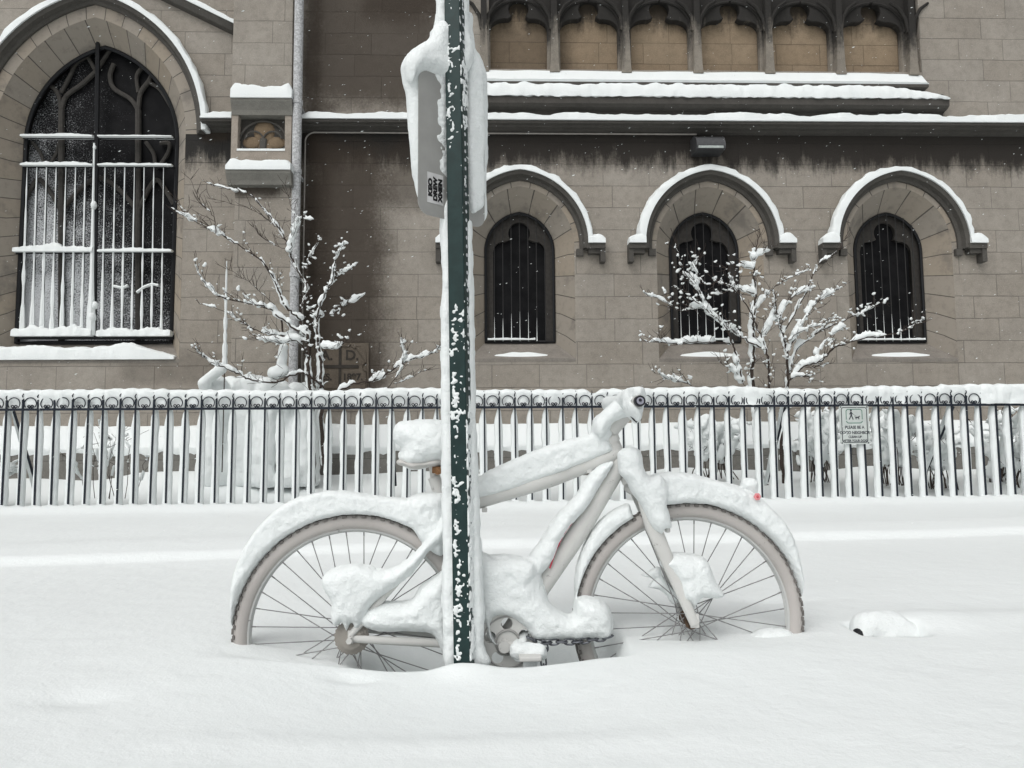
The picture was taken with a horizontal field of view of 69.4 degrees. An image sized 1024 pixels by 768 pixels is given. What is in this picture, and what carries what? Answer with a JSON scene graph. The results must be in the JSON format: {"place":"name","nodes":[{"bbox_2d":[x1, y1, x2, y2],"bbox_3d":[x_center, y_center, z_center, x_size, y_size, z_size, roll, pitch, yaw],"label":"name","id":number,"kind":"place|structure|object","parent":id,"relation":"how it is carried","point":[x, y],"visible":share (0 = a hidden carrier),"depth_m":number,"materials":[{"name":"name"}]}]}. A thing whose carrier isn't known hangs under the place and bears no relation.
{"place":"outdoors","nodes":[
{"label":"outdoors","id":0,"kind":"place"},
{"bbox_2d":[0,466,1023,767],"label":"snow ground","id":1,"kind":"structure","parent":0,"point":[118,648],"depth_m":1.99,"materials":[{"name":"white snow"}]},
{"bbox_2d":[9,459,17,475],"bbox_3d":[-5.807,1.031,8.262,0.703,0.534,0.665,0,-5,-2],"label":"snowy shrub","id":2,"kind":"object","parent":1,"relation":"on","point":[13,469],"visible":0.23,"depth_m":8.38,"materials":[{"name":"white snow"}]},
{"bbox_2d":[60,419,162,498],"bbox_3d":[-4.538,0.864,8.428,0.829,0.917,0.954,-3,-5,28],"label":"snowy shrub","id":3,"kind":"object","parent":1,"relation":"on","point":[109,455],"visible":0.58,"depth_m":8.51,"materials":[{"name":"white snow"}]},
{"bbox_2d":[221,261,227,471],"bbox_3d":[-3.557,-0.231,9.157,0.064,2.628,0.064,2,-5,-25],"label":"garden stake","id":4,"kind":"object","parent":1,"relation":"on","point":[224,346],"visible":0.89,"depth_m":9.17,"materials":[{"name":"white plant"}]},
{"bbox_2d":[195,344,320,487],"bbox_3d":[-3.237,0.417,9.415,1.578,1.778,0.972,0,-5,-2],"label":"snow heaped bush","id":5,"kind":"object","parent":1,"relation":"on","point":[213,379],"visible":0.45,"depth_m":9.24,"materials":[{"name":"snow"}]},
{"bbox_2d":[164,170,440,482],"bbox_3d":[-2.553,-0.666,9.117,3.438,4.096,0.933,0,-5,-2],"label":"bare tree","id":6,"kind":"object","parent":1,"relation":"on","point":[305,331],"visible":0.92,"depth_m":9.12,"materials":[{"name":"white plant"}]},
{"bbox_2d":[430,0,490,665],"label":"sign post","id":7,"kind":"object","parent":1,"relation":"on","point":[462,605],"visible":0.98,"depth_m":2.08,"materials":[{"name":"green metal"}]},
{"bbox_2d":[401,12,487,226],"bbox_3d":[-0.193,-0.812,2.197,0.317,0.685,0.108,4,-6,-42],"label":"street sign","id":8,"kind":"object","parent":7,"relation":"attached to","point":[424,67],"visible":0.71,"depth_m":2.13,"materials":[{"name":"metal"}]},
{"bbox_2d":[0,0,1023,479],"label":"church building","id":9,"kind":"structure","parent":1,"relation":"on","point":[118,306],"depth_m":10.92,"materials":[{"name":"stone"}]},
{"bbox_2d":[0,17,185,363],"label":"window","id":10,"kind":"structure","parent":9,"relation":"in","point":[138,275],"depth_m":11.02,"materials":[{"name":"stone"}]},
{"bbox_2d":[288,0,304,383],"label":"downspout","id":11,"kind":"object","parent":9,"relation":"attached to","point":[298,179],"visible":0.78,"depth_m":10.39,"materials":[{"name":"grey metal"}]},
{"bbox_2d":[311,343,368,390],"bbox_3d":[-2.458,-0.237,10.571,0.817,0.698,0.024,0,-5,-2],"label":"date stone","id":12,"kind":"object","parent":9,"relation":"attached to","point":[341,365],"visible":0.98,"depth_m":10.57,"materials":[{"name":"brown stone"}]},
{"bbox_2d":[300,132,696,382],"bbox_3d":[-0.131,-1.562,10.703,5.762,4.286,0.024,0,-5,-2],"label":"conduit","id":13,"kind":"object","parent":9,"relation":"on","point":[408,133],"visible":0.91,"depth_m":10.82,"materials":[{"name":"grey metal"}]},
{"bbox_2d":[472,186,575,361],"bbox_3d":[0.118,-1.594,11.002,1.580,2.596,0.464,0,-5,-2],"label":"window","id":14,"kind":"structure","parent":9,"relation":"in","point":[541,298],"depth_m":11.09,"materials":[{"name":"stone"}]},
{"bbox_2d":[690,137,725,156],"bbox_3d":[2.869,-3.519,10.840,0.423,0.272,0.343,0,-5,-2],"label":"floodlight","id":15,"kind":"object","parent":9,"relation":"attached to","point":[708,146],"visible":1,"depth_m":10.72,"materials":[{"name":"black metal"}]},
{"bbox_2d":[657,187,766,361],"bbox_3d":[2.909,-1.603,11.085,1.580,2.609,0.464,0,-5,-2],"label":"window","id":16,"kind":"structure","parent":9,"relation":"in","point":[719,220],"depth_m":11.16,"materials":[{"name":"stone"}]},
{"bbox_2d":[847,187,957,361],"bbox_3d":[5.743,-1.613,11.169,1.580,2.622,0.464,0,-5,-2],"label":"window","id":17,"kind":"structure","parent":9,"relation":"in","point":[909,234],"depth_m":11.24,"materials":[{"name":"stone"}]},
{"bbox_2d":[0,384,1023,506],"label":"iron fence","id":18,"kind":"object","parent":1,"relation":"on","point":[875,398],"visible":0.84,"depth_m":8.09,"materials":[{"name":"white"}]},
{"bbox_2d":[839,406,869,443],"bbox_3d":[3.815,0.455,8.237,0.342,0.425,0.010,0,-5,-3],"label":"notice sign","id":19,"kind":"object","parent":18,"relation":"attached to","point":[854,420],"visible":1,"depth_m":8.24,"materials":[{"name":"white metal"}]},
{"bbox_2d":[230,387,804,671],"bbox_3d":[0.031,0.554,2.214,1.702,1.059,0.532,0,-5,-3],"label":"bicycle","id":20,"kind":"object","parent":1,"relation":"on","point":[517,589],"visible":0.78,"depth_m":2.17,"materials":[{"name":"paint"}]},
{"bbox_2d":[526,634,613,665],"bbox_3d":[0.168,0.787,2.123,0.256,0.132,0.026,0,-5,-3],"label":"lock chain","id":21,"kind":"object","parent":20,"relation":"attached to","point":[564,641],"visible":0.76,"depth_m":2.12,"materials":[{"name":"metal"}]},
{"bbox_2d":[754,493,760,499],"bbox_3d":[0.734,0.337,2.212,0.022,0.021,0.008,0,-5,-3],"label":"light","id":22,"kind":"object","parent":20,"relation":"attached to","point":[757,496],"visible":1,"depth_m":2.21,"materials":[{"name":"red plastic"}]},
{"bbox_2d":[674,414,751,479],"bbox_3d":[2.578,0.775,9.143,1.077,0.810,0.807,0,-5,-2],"label":"snowy shrub","id":23,"kind":"object","parent":1,"relation":"on","point":[720,437],"visible":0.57,"depth_m":9.00,"materials":[{"name":"white snow"}]},
{"bbox_2d":[638,221,931,484],"bbox_3d":[3.305,-0.422,9.242,3.605,3.523,0.889,0,-5,-2],"label":"bare tree","id":24,"kind":"object","parent":1,"relation":"on","point":[751,340],"visible":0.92,"depth_m":9.27,"materials":[{"name":"white plant"}]},
{"bbox_2d":[791,407,843,482],"bbox_3d":[3.677,0.722,8.924,0.730,0.955,0.720,0,-5,-2],"label":"snowy shrub","id":25,"kind":"object","parent":1,"relation":"on","point":[825,433],"visible":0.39,"depth_m":8.84,"materials":[{"name":"white snow"}]},
{"bbox_2d":[849,610,918,636],"bbox_3d":[1.305,0.776,2.266,0.579,0.161,0.151,0,-5,0],"label":"snow lump","id":26,"kind":"object","parent":1,"relation":"on","point":[881,623],"visible":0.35,"depth_m":2.23,"materials":[{"name":"white snow"}]},
{"bbox_2d":[869,406,928,485],"bbox_3d":[4.596,0.715,8.971,0.781,1.046,0.830,0,-5,-2],"label":"snowy shrub","id":27,"kind":"object","parent":1,"relation":"on","point":[884,439],"visible":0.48,"depth_m":8.85,"materials":[{"name":"white snow"}]},
{"bbox_2d":[911,423,960,489],"bbox_3d":[5.143,0.881,9.056,0.761,0.822,0.579,3,-6,-33],"label":"snowy shrub","id":28,"kind":"object","parent":1,"relation":"on","point":[929,439],"visible":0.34,"depth_m":8.93,"materials":[{"name":"white snow"}]},
{"bbox_2d":[957,406,1020,487],"bbox_3d":[6.021,0.798,8.984,0.963,1.202,0.880,0,-5,-2],"label":"snowy shrub","id":29,"kind":"object","parent":1,"relation":"on","point":[1015,430],"visible":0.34,"depth_m":8.93,"materials":[{"name":"white snow"}]},
{"bbox_2d":[1,0,1023,610],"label":"falling snow","id":30,"kind":"structure","parent":0,"point":[499,284],"depth_m":4.62,"materials":[{"name":"white snow"}]}
]}

